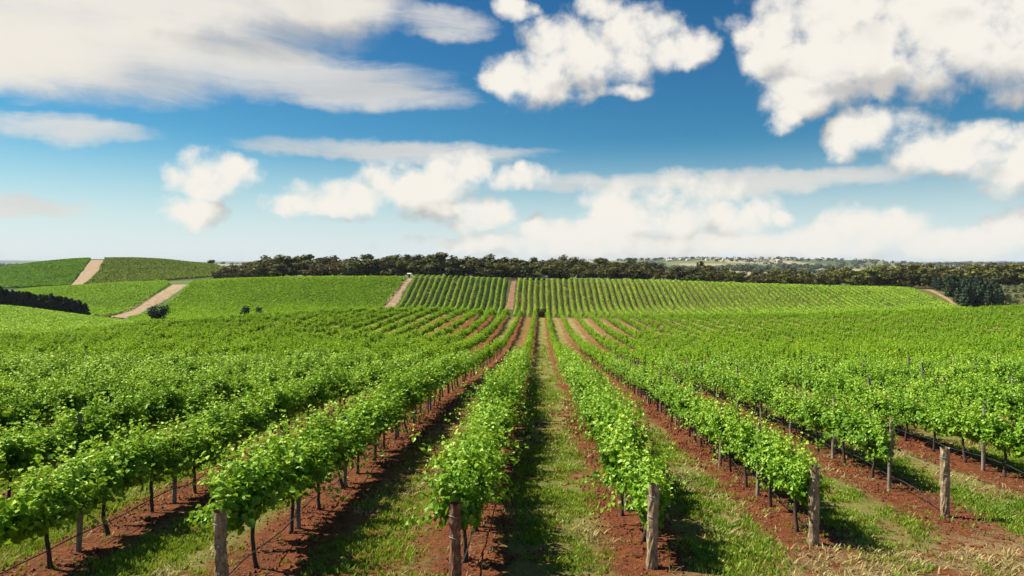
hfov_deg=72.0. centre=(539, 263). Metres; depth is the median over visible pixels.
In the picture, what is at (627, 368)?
grapevine
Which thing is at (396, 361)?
grapevine
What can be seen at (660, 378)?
line post
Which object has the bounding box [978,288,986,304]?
cypress
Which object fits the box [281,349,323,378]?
grapevine
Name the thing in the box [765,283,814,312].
vine row
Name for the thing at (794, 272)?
gum tree
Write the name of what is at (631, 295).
vine row
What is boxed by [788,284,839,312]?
vine row
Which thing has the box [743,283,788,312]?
vine row
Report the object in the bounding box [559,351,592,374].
grapevine
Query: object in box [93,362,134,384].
grapevine
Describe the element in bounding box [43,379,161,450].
grapevine
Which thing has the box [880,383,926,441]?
grapevine
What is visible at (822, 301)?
vine row
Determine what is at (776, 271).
gum tree
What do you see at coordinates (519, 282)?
vine row
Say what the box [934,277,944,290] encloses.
cypress
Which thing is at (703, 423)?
grapevine
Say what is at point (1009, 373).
grapevine
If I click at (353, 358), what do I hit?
grapevine
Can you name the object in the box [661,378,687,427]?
grapevine
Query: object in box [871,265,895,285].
gum tree
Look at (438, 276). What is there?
vine row
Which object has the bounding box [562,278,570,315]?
vine row
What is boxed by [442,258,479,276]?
gum tree
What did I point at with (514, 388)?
grapevine
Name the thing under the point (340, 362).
grapevine
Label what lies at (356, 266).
gum tree
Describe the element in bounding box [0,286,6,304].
conifer
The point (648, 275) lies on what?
gum tree
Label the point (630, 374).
grapevine
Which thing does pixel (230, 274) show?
gum tree
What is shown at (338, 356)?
grapevine
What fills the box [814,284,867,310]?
vine row
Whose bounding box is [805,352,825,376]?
grapevine
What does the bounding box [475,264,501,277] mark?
gum tree
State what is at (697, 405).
grapevine
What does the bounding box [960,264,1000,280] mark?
gum tree
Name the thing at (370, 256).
gum tree
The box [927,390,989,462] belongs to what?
grapevine
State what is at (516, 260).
gum tree
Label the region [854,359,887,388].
grapevine
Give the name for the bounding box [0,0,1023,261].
sky
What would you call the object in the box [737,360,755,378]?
grapevine
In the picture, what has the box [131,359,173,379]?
grapevine
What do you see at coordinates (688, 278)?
gum tree
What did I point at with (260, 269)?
gum tree
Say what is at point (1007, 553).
dry grass
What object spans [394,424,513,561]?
grapevine
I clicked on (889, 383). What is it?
grapevine
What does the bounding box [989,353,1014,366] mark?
grapevine
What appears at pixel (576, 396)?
grapevine
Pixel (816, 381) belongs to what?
grapevine
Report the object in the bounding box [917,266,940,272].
gum tree
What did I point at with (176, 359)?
grapevine
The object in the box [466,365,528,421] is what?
grapevine
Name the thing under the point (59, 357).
grapevine
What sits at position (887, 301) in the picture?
vine row
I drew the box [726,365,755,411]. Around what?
grapevine
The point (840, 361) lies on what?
grapevine
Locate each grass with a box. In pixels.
[0,343,1023,575]
[0,378,1023,575]
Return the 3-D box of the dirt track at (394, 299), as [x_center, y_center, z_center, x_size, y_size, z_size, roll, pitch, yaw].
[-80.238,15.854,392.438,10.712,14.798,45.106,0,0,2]
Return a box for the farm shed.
[526,275,546,280]
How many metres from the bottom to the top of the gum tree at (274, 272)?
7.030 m
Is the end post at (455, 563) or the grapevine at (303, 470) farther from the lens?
the grapevine at (303, 470)
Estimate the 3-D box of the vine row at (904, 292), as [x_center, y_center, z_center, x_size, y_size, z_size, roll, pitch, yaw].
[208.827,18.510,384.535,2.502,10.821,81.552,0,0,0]
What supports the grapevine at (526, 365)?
on the ground at (432, 541)
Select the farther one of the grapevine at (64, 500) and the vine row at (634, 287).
the vine row at (634, 287)
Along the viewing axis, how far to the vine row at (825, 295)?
389.46 m
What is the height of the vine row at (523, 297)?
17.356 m
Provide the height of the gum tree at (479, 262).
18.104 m
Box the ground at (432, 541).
[0,259,1023,575]
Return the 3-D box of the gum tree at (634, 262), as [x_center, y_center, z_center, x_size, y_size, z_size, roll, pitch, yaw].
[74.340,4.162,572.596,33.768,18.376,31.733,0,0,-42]
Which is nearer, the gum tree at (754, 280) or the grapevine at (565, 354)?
the grapevine at (565, 354)
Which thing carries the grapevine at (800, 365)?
on the ground at (432, 541)
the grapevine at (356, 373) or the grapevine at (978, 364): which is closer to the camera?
the grapevine at (356, 373)
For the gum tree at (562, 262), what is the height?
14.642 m
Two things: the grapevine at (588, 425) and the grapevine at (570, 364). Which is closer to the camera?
the grapevine at (588, 425)
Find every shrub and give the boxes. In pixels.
[240,305,249,314]
[256,307,262,314]
[537,308,546,317]
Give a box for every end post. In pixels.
[213,508,228,575]
[448,501,461,575]
[646,482,659,569]
[807,464,819,545]
[939,446,949,517]
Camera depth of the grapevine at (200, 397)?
22.39 m
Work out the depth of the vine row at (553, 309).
385.10 m
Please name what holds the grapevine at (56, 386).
on the ground at (432, 541)
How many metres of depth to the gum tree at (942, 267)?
479.80 m
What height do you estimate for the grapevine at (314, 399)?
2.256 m
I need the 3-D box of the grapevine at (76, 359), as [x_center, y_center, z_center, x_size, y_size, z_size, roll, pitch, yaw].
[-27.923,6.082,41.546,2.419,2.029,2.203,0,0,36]
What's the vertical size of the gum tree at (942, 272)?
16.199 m
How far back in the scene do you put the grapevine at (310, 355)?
43.48 m
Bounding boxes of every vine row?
[391,274,419,312]
[404,274,424,307]
[406,275,430,312]
[415,275,435,308]
[423,275,441,307]
[427,275,445,309]
[428,275,451,314]
[442,275,457,307]
[445,276,462,314]
[450,276,468,313]
[459,276,473,309]
[463,276,479,314]
[473,277,485,309]
[479,277,490,314]
[485,277,495,312]
[492,277,501,314]
[496,278,506,315]
[513,278,520,315]
[521,278,525,314]
[527,278,531,314]
[534,279,537,312]
[540,278,543,308]
[545,278,549,312]
[551,278,556,314]
[557,278,563,314]
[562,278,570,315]
[568,278,576,312]
[573,278,584,315]
[579,278,588,312]
[584,278,596,315]
[590,279,601,312]
[595,279,610,314]
[600,279,615,313]
[606,279,624,314]
[611,279,628,313]
[617,279,636,313]
[623,279,642,314]
[627,279,650,313]
[633,279,656,314]
[639,279,664,314]
[644,279,670,313]
[650,279,677,313]
[655,279,684,314]
[661,280,689,313]
[666,280,697,313]
[672,280,702,313]
[678,280,711,314]
[683,280,717,314]
[688,281,721,313]
[693,281,728,313]
[699,281,736,313]
[705,281,741,314]
[711,281,748,312]
[715,281,757,313]
[721,282,763,313]
[727,282,771,313]
[732,282,778,313]
[738,282,782,313]
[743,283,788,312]
[749,282,792,311]
[754,283,802,313]
[760,283,807,313]
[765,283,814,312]
[771,283,817,311]
[777,283,828,312]
[783,284,830,311]
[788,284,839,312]
[793,284,843,311]
[799,284,853,311]
[803,284,854,311]
[810,284,862,311]
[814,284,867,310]
[821,285,874,309]
[827,285,881,310]
[831,285,886,309]
[836,285,897,310]
[843,285,904,310]
[846,285,907,310]
[852,285,914,309]
[862,286,914,308]
[863,285,925,308]
[872,286,928,308]
[875,286,935,308]
[881,286,945,308]
[887,286,949,308]
[892,286,960,308]
[897,286,960,307]
[905,287,984,310]
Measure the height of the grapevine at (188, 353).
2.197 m
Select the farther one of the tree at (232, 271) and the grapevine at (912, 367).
the tree at (232, 271)
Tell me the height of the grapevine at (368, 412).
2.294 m
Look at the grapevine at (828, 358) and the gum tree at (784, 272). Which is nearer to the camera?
the grapevine at (828, 358)
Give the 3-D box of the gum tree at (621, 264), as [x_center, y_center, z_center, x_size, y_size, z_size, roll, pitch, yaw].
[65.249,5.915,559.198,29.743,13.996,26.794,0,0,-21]
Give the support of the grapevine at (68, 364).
on the ground at (432, 541)
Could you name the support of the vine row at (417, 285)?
on the ground at (432, 541)
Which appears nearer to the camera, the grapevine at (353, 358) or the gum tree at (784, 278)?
the grapevine at (353, 358)
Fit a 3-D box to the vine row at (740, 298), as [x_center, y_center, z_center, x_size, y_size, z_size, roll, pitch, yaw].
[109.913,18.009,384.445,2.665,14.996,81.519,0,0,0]
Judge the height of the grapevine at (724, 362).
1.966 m
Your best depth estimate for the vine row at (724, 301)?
382.40 m
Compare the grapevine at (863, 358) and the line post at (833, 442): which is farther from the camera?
the grapevine at (863, 358)
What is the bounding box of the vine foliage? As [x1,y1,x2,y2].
[0,303,1023,547]
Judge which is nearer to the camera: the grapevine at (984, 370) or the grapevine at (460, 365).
the grapevine at (984, 370)
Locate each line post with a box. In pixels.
[75,462,83,551]
[77,413,81,461]
[172,430,177,502]
[295,446,300,528]
[342,417,346,486]
[624,437,628,510]
[659,371,661,411]
[674,380,676,424]
[693,388,696,441]
[716,366,718,399]
[718,405,723,465]
[755,423,760,495]
[760,383,762,422]
[789,387,793,436]
[799,367,801,400]
[831,398,835,457]
[867,378,870,424]
[887,416,893,488]
[921,362,923,377]
[981,404,986,470]
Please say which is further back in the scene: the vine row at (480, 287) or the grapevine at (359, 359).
the vine row at (480, 287)
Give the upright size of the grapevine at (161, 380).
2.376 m
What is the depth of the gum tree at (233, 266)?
500.77 m
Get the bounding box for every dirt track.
[71,260,102,284]
[111,284,187,317]
[382,278,412,307]
[506,281,516,309]
[928,290,956,305]
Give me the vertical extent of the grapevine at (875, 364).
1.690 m
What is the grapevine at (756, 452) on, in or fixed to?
on the ground at (432, 541)
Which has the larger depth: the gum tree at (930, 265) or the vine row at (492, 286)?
the gum tree at (930, 265)
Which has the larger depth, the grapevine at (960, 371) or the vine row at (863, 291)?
the vine row at (863, 291)
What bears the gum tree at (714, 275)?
on the ground at (432, 541)
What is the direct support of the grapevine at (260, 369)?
on the ground at (432, 541)
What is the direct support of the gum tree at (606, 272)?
on the ground at (432, 541)
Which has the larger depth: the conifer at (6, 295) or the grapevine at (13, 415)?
the conifer at (6, 295)
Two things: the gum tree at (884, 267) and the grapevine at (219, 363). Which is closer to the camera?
the grapevine at (219, 363)
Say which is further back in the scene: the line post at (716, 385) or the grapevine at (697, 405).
the line post at (716, 385)
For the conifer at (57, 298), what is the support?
on the ground at (432, 541)
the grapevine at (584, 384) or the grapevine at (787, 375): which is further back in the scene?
the grapevine at (787, 375)
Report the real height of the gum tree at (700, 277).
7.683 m
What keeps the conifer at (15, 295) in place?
on the ground at (432, 541)
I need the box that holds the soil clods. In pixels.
[0,399,1023,575]
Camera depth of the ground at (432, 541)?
15.08 m
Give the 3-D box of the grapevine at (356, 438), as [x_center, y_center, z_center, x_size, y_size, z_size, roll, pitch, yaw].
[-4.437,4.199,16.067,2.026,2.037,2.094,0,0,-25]
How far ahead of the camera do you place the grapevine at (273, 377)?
28.67 m
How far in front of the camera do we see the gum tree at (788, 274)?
456.23 m
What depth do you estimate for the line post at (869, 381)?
24.14 m
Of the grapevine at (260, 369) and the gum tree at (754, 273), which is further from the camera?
the gum tree at (754, 273)
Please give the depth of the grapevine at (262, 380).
27.44 m
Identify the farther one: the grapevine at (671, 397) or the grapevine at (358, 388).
the grapevine at (358, 388)
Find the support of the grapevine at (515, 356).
on the ground at (432, 541)
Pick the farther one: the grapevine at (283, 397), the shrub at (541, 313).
the shrub at (541, 313)
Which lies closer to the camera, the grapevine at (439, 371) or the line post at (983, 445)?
the line post at (983, 445)
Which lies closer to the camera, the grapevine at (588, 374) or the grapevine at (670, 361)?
the grapevine at (588, 374)
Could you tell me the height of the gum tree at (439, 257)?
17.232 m
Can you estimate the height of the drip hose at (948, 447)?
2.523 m
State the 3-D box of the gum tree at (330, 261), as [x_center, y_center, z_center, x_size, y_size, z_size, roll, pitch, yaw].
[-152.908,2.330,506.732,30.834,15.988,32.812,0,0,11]
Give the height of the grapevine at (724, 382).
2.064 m
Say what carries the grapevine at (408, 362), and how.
on the ground at (432, 541)
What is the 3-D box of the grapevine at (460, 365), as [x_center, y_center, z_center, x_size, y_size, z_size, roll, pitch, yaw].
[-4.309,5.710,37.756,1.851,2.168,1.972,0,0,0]
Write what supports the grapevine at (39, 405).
on the ground at (432, 541)
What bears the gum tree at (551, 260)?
on the ground at (432, 541)
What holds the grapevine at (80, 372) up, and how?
on the ground at (432, 541)
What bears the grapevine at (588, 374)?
on the ground at (432, 541)
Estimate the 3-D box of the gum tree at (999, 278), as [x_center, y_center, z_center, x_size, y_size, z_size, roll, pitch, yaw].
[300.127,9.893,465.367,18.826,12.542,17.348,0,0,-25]
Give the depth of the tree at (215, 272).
460.30 m
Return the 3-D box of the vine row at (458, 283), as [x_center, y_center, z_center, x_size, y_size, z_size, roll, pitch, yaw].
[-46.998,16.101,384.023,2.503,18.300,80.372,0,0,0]
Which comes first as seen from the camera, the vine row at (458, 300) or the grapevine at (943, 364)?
the grapevine at (943, 364)
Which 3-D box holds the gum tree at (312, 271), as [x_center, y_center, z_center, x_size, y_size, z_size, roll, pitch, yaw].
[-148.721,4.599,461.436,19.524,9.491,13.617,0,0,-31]
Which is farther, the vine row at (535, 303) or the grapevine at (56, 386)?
the vine row at (535, 303)
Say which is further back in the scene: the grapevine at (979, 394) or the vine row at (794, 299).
the vine row at (794, 299)
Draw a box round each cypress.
[930,276,938,288]
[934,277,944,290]
[941,275,951,290]
[943,281,953,295]
[948,280,956,295]
[949,274,955,281]
[951,287,960,301]
[957,288,975,306]
[960,280,966,287]
[961,288,975,305]
[972,291,979,305]
[973,274,981,283]
[974,289,983,305]
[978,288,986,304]
[983,289,993,305]
[986,284,993,293]
[989,289,1000,304]
[990,291,997,304]
[992,283,1005,297]
[996,288,1006,304]
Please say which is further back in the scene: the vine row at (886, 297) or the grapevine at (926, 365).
the vine row at (886, 297)
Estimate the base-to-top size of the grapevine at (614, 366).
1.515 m
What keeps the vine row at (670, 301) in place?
on the ground at (432, 541)
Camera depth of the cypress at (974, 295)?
373.51 m
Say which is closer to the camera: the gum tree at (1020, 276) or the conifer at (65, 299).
the conifer at (65, 299)
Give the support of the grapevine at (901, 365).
on the ground at (432, 541)
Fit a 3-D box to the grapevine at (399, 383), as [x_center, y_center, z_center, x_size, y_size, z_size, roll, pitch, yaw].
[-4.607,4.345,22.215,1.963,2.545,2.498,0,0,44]
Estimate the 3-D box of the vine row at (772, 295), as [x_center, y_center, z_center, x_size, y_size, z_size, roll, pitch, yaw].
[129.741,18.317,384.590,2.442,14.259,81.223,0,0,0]
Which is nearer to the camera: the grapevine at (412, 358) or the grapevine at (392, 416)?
the grapevine at (392, 416)
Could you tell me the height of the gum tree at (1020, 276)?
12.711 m
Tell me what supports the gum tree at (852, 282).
on the ground at (432, 541)
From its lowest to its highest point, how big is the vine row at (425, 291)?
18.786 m
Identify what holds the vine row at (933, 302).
on the ground at (432, 541)
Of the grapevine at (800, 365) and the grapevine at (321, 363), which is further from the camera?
the grapevine at (800, 365)
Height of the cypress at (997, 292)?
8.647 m
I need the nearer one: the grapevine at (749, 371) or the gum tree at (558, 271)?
the grapevine at (749, 371)
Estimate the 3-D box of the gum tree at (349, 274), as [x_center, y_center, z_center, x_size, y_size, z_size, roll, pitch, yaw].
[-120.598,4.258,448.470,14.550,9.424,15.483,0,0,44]
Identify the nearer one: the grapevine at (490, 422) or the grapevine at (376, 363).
the grapevine at (490, 422)
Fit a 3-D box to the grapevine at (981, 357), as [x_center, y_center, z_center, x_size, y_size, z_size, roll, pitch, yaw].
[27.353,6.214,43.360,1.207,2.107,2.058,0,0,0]
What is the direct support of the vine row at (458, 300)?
on the ground at (432, 541)
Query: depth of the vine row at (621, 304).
385.04 m
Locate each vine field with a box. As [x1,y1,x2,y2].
[0,257,90,287]
[0,304,135,333]
[16,280,169,315]
[83,257,222,283]
[128,275,405,321]
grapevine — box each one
[0,349,17,361]
[0,350,29,378]
[0,363,38,385]
[0,365,44,406]
[0,367,19,391]
[0,372,84,437]
[0,383,35,436]
[0,402,118,471]
[0,417,68,499]
[0,441,123,568]
[1,353,29,370]
[5,347,33,362]
[10,350,47,379]
[13,354,73,387]
[17,348,63,370]
[19,370,72,425]
[20,367,101,428]
[34,365,93,390]
[37,349,68,373]
[40,349,70,362]
[40,354,69,367]
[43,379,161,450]
[51,414,192,535]
[59,360,84,376]
[60,365,132,419]
[61,349,82,368]
[61,356,80,374]
[67,351,108,369]
[69,356,116,373]
[74,360,123,393]
[79,352,101,364]
[84,375,176,440]
[88,353,129,378]
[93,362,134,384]
[95,350,122,364]
[95,400,232,511]
[97,361,161,405]
[99,350,124,360]
[101,351,136,364]
[102,351,132,361]
[116,355,148,374]
[117,361,185,390]
[119,353,149,367]
[119,360,161,379]
[123,367,206,430]
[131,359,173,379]
[140,352,167,364]
[141,354,164,372]
[149,361,203,391]
[150,351,176,370]
[153,351,174,361]
[157,404,262,493]
[159,357,200,375]
[163,349,194,369]
[168,376,226,429]
[175,367,215,391]
[175,410,304,568]
[176,349,207,379]
[180,349,210,366]
[180,359,246,416]
[180,381,257,474]
[189,350,228,374]
[190,360,237,380]
[201,348,233,362]
[202,353,236,367]
[208,356,246,382]
[215,366,263,407]
[216,381,280,458]
[219,353,250,363]
[220,346,255,378]
[231,364,282,401]
[232,411,370,533]
[237,366,310,433]
[242,349,271,367]
[242,356,275,377]
[245,360,287,389]
[247,355,285,369]
[254,361,298,386]
[255,349,274,363]
[262,400,368,509]
[264,355,294,370]
[264,370,318,433]
[273,351,300,368]
[276,344,308,367]
[277,355,319,385]
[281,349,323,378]
[290,360,348,418]
[290,363,344,429]
[298,355,373,414]
[302,350,319,361]
[303,349,336,371]
[307,345,330,361]
[319,348,354,369]
[321,353,336,372]
[321,384,409,473]
[327,350,351,374]
[330,404,390,489]
[335,370,371,408]
[339,351,362,374]
[340,382,421,458]
[346,362,379,402]
[347,380,420,449]
[348,348,370,369]
[351,362,431,439]
[352,356,387,400]
[354,346,377,363]
[354,357,398,393]
[368,349,382,362]
[371,358,398,384]
[374,356,404,375]
[374,366,438,430]
[384,353,414,374]
[392,354,416,371]
[394,350,421,369]
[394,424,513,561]
[396,347,425,370]
[396,358,458,410]
[397,354,443,415]
[399,349,422,370]
[401,362,445,423]
[409,347,432,366]
[412,361,453,404]
[413,352,463,400]
[424,349,466,397]
[425,417,522,531]
[427,399,519,509]
[430,347,474,390]
[439,349,468,393]
[445,351,476,388]
[449,399,521,466]
[454,392,532,454]
[455,364,528,430]
[457,352,485,380]
[458,351,478,383]
[458,357,471,386]
[462,349,481,380]
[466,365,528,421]
[466,375,534,438]
[467,349,482,378]
[472,370,525,408]
[483,349,531,405]
[492,366,529,388]
[496,348,525,378]
[498,352,533,379]
[498,357,532,401]
[499,353,533,377]
[504,346,539,376]
[504,352,534,381]
[506,347,533,367]
[512,345,532,366]
[550,351,583,378]
[552,345,585,368]
[554,353,581,385]
[555,347,583,373]
[557,361,610,393]
[557,370,607,408]
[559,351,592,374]
[559,355,590,377]
[561,353,614,409]
[562,359,599,390]
[563,362,608,398]
[564,359,580,379]
[565,377,616,440]
[566,374,625,446]
[566,378,641,448]
[568,353,594,384]
[574,392,658,515]
[579,379,652,449]
[588,385,666,495]
[589,433,690,541]
[606,348,619,378]
[606,357,622,379]
[609,359,620,381]
[610,355,625,382]
[614,352,636,387]
[621,362,641,390]
[623,363,641,393]
[628,362,645,397]
[631,361,652,399]
[636,358,667,404]
[638,362,667,410]
[643,370,688,415]
[649,375,690,421]
[654,356,675,376]
[658,347,670,375]
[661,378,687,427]
[663,356,686,384]
[663,375,705,436]
[664,352,682,376]
[672,361,694,386]
[674,389,720,447]
[681,361,706,382]
[681,392,741,458]
[684,356,717,391]
[692,362,724,395]
[695,383,756,471]
[699,360,722,399]
[702,361,733,402]
[707,348,723,366]
[712,352,730,366]
[712,403,780,486]
[717,365,744,402]
[718,355,730,371]
[723,349,749,372]
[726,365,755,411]
[730,355,754,377]
[734,365,765,415]
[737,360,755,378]
[743,413,799,506]
[744,366,785,424]
[745,351,771,376]
[749,426,839,531]
[759,363,783,387]
[760,379,800,432]
[766,356,785,368]
[769,361,789,392]
[772,384,822,440]
[773,357,793,370]
[774,360,809,392]
[781,358,803,372]
[786,376,836,451]
[787,362,820,398]
[789,358,809,376]
[801,350,814,364]
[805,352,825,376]
[808,368,839,402]
[811,383,884,463]
[812,347,829,364]
[814,357,847,382]
[816,364,854,404]
[822,349,839,380]
[826,361,852,383]
[833,356,848,368]
[836,370,885,422]
[840,353,869,384]
[847,403,900,477]
[852,380,896,424]
[854,352,867,364]
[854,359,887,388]
[855,353,877,371]
[866,350,882,364]
[869,359,899,381]
[871,369,907,398]
[876,352,892,369]
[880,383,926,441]
[882,357,907,381]
[891,357,910,372]
[893,375,939,402]
[898,362,936,384]
[900,358,920,373]
[901,390,955,451]
[906,353,923,366]
[911,376,946,408]
[915,370,941,390]
[917,359,946,380]
[918,352,940,367]
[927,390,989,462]
[928,354,951,371]
[930,364,961,381]
[932,373,976,411]
[937,369,966,389]
[946,356,981,380]
[951,348,974,369]
[958,371,1006,418]
[959,361,990,371]
[959,368,996,391]
[961,347,984,367]
[961,395,1023,477]
[963,359,1003,384]
[974,349,999,369]
[979,376,1023,429]
[981,374,1015,402]
[987,356,1023,384]
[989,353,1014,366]
[999,351,1023,377]
[1007,354,1023,366]
[1009,375,1023,399]
[1010,367,1023,386]
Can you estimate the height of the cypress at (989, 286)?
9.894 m
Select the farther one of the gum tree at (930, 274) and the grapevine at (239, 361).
the gum tree at (930, 274)
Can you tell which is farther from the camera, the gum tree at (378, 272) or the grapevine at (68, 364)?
the gum tree at (378, 272)
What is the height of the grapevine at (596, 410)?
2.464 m
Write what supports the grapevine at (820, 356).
on the ground at (432, 541)
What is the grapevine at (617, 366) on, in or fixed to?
on the ground at (432, 541)
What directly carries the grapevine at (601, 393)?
on the ground at (432, 541)
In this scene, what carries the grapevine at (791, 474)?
on the ground at (432, 541)
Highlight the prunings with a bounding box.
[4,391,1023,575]
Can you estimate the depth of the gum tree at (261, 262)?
479.75 m
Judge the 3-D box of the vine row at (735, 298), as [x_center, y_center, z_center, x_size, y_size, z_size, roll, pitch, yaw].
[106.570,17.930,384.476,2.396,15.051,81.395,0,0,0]
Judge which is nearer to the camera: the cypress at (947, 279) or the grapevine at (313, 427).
the grapevine at (313, 427)
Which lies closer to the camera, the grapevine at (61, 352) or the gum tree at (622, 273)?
the grapevine at (61, 352)
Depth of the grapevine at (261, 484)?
10.77 m
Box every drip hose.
[0,400,354,574]
[229,373,472,574]
[462,526,472,564]
[612,372,808,531]
[682,379,939,507]
[785,393,1022,472]
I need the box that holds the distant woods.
[0,256,1023,273]
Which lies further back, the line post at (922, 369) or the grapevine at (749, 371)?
the grapevine at (749, 371)
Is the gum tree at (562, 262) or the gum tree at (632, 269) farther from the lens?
the gum tree at (562, 262)
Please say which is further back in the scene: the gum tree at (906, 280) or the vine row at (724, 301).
the gum tree at (906, 280)
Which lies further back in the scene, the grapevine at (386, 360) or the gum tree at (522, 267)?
the gum tree at (522, 267)
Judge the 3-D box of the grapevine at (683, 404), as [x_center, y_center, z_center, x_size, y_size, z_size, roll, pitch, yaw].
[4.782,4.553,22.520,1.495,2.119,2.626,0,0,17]
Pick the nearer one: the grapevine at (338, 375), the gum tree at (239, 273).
the grapevine at (338, 375)
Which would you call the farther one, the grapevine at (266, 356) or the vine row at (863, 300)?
the vine row at (863, 300)
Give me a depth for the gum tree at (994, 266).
491.32 m
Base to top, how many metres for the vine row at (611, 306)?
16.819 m
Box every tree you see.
[147,303,170,317]
[211,272,228,278]
[212,270,221,277]
[219,264,236,270]
[220,268,237,277]
[224,272,234,277]
[233,265,251,275]
[234,271,246,277]
[243,255,281,266]
[246,270,258,276]
[250,262,278,276]
[253,255,298,275]
[268,256,308,275]
[269,268,281,276]
[279,257,317,275]
[282,254,315,275]
[298,264,324,275]
[304,257,336,275]
[311,256,349,275]
[316,257,351,275]
[325,255,338,275]
[340,264,361,275]
[341,259,363,275]
[342,254,384,275]
[351,254,373,275]
[362,257,395,275]
[375,259,409,275]
[386,254,416,276]
[394,254,416,273]
[396,254,422,273]
[406,261,425,275]
[410,255,443,273]
[421,252,464,275]
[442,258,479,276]
[458,261,483,276]
[466,253,507,277]
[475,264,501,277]
[481,259,513,277]
[487,257,521,277]
[488,262,508,278]
[509,262,523,278]
[510,258,526,263]
[510,261,538,278]
[523,263,549,277]
[529,257,540,269]
[543,254,569,264]
[543,262,558,277]
[543,263,571,278]
[555,260,570,279]
[557,257,590,278]
[566,265,592,277]
[581,265,597,278]
[584,258,618,278]
[587,263,620,277]
[613,265,633,279]
[617,263,627,268]
[623,258,653,268]
[625,265,645,279]
[637,264,657,273]
[637,271,655,279]
[650,268,667,280]
[651,262,666,271]
[660,266,689,280]
[680,275,695,281]
[686,261,713,272]
[689,267,705,280]
[693,267,726,280]
[696,272,708,280]
[703,272,720,281]
[715,276,729,281]
[723,270,740,280]
[724,271,745,281]
[739,268,761,278]
[742,276,751,282]
[748,276,762,282]
[751,273,771,282]
[759,273,782,283]
[766,268,781,278]
[771,274,794,283]
[776,271,794,277]
[779,267,802,276]
[785,273,793,283]
[789,275,805,283]
[796,271,814,278]
[803,273,825,285]
[813,274,831,284]
[822,267,837,276]
[823,276,842,285]
[830,266,854,273]
[830,268,859,283]
[843,275,866,285]
[853,268,886,285]
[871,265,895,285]
[871,271,893,285]
[873,268,895,285]
[876,270,912,286]
[889,266,913,274]
[889,270,923,285]
[895,270,928,287]
[904,263,922,271]
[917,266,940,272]
[917,268,939,284]
[918,262,944,270]
[918,264,958,285]
[939,265,959,275]
[942,268,967,278]
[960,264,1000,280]
[974,273,995,282]
[981,270,1011,284]
[987,262,1007,283]
[999,267,1023,285]
[1000,271,1020,285]
[1005,293,1011,297]
[1007,298,1015,303]
[1008,263,1018,266]
[1012,264,1023,284]
[1015,274,1023,279]
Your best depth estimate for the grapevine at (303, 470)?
12.81 m
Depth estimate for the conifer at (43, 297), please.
301.38 m
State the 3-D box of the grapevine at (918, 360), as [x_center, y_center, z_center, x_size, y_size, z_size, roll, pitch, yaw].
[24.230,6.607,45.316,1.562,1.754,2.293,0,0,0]
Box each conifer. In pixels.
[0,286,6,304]
[1,289,11,304]
[5,289,16,304]
[10,291,19,305]
[15,291,23,305]
[16,291,27,306]
[24,291,31,306]
[25,292,34,307]
[31,294,39,308]
[35,294,44,308]
[39,294,47,308]
[42,295,50,309]
[45,293,57,310]
[50,296,57,309]
[51,296,61,310]
[55,296,64,309]
[59,297,70,311]
[67,298,73,311]
[70,300,79,312]
[73,299,83,313]
[81,303,91,314]
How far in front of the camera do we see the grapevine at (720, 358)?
43.79 m
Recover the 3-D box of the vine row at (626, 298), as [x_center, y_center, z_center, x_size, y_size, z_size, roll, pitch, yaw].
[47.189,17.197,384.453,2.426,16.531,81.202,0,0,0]
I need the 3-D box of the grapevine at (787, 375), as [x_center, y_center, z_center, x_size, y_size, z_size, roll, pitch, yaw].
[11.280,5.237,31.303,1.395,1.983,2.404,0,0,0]
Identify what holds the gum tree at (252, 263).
on the ground at (432, 541)
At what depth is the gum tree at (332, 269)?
454.13 m
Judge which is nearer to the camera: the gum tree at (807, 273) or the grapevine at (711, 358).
the grapevine at (711, 358)
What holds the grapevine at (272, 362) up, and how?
on the ground at (432, 541)
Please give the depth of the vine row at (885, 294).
392.36 m
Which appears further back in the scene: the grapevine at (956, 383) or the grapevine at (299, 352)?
the grapevine at (299, 352)
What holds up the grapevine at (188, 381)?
on the ground at (432, 541)
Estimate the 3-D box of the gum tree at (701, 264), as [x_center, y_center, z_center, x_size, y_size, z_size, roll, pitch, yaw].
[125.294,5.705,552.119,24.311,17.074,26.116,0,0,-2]
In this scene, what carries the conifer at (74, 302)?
on the ground at (432, 541)
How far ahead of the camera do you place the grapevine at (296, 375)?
31.62 m
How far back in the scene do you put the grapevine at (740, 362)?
38.92 m
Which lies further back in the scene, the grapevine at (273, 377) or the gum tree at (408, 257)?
the gum tree at (408, 257)
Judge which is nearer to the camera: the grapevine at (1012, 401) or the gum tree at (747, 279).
the grapevine at (1012, 401)
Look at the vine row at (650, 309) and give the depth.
385.22 m
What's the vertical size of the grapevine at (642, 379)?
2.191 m
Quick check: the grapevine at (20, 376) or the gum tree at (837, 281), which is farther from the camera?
the gum tree at (837, 281)
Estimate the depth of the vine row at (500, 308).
382.49 m
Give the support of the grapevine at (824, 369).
on the ground at (432, 541)
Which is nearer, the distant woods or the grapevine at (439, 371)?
the grapevine at (439, 371)
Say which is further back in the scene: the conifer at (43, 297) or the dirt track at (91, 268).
the dirt track at (91, 268)
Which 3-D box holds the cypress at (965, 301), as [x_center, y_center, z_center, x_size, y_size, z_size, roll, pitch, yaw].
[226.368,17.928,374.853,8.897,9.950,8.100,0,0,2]
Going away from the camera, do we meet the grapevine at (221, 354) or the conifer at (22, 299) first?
the grapevine at (221, 354)
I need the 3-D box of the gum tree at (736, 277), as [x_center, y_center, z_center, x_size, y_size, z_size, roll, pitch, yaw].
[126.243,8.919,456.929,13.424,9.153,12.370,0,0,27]
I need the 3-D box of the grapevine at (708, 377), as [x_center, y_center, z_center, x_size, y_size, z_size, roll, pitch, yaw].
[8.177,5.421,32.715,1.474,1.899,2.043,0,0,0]
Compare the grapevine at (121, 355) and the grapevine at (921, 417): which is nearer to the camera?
the grapevine at (921, 417)
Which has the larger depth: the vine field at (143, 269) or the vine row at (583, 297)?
the vine field at (143, 269)

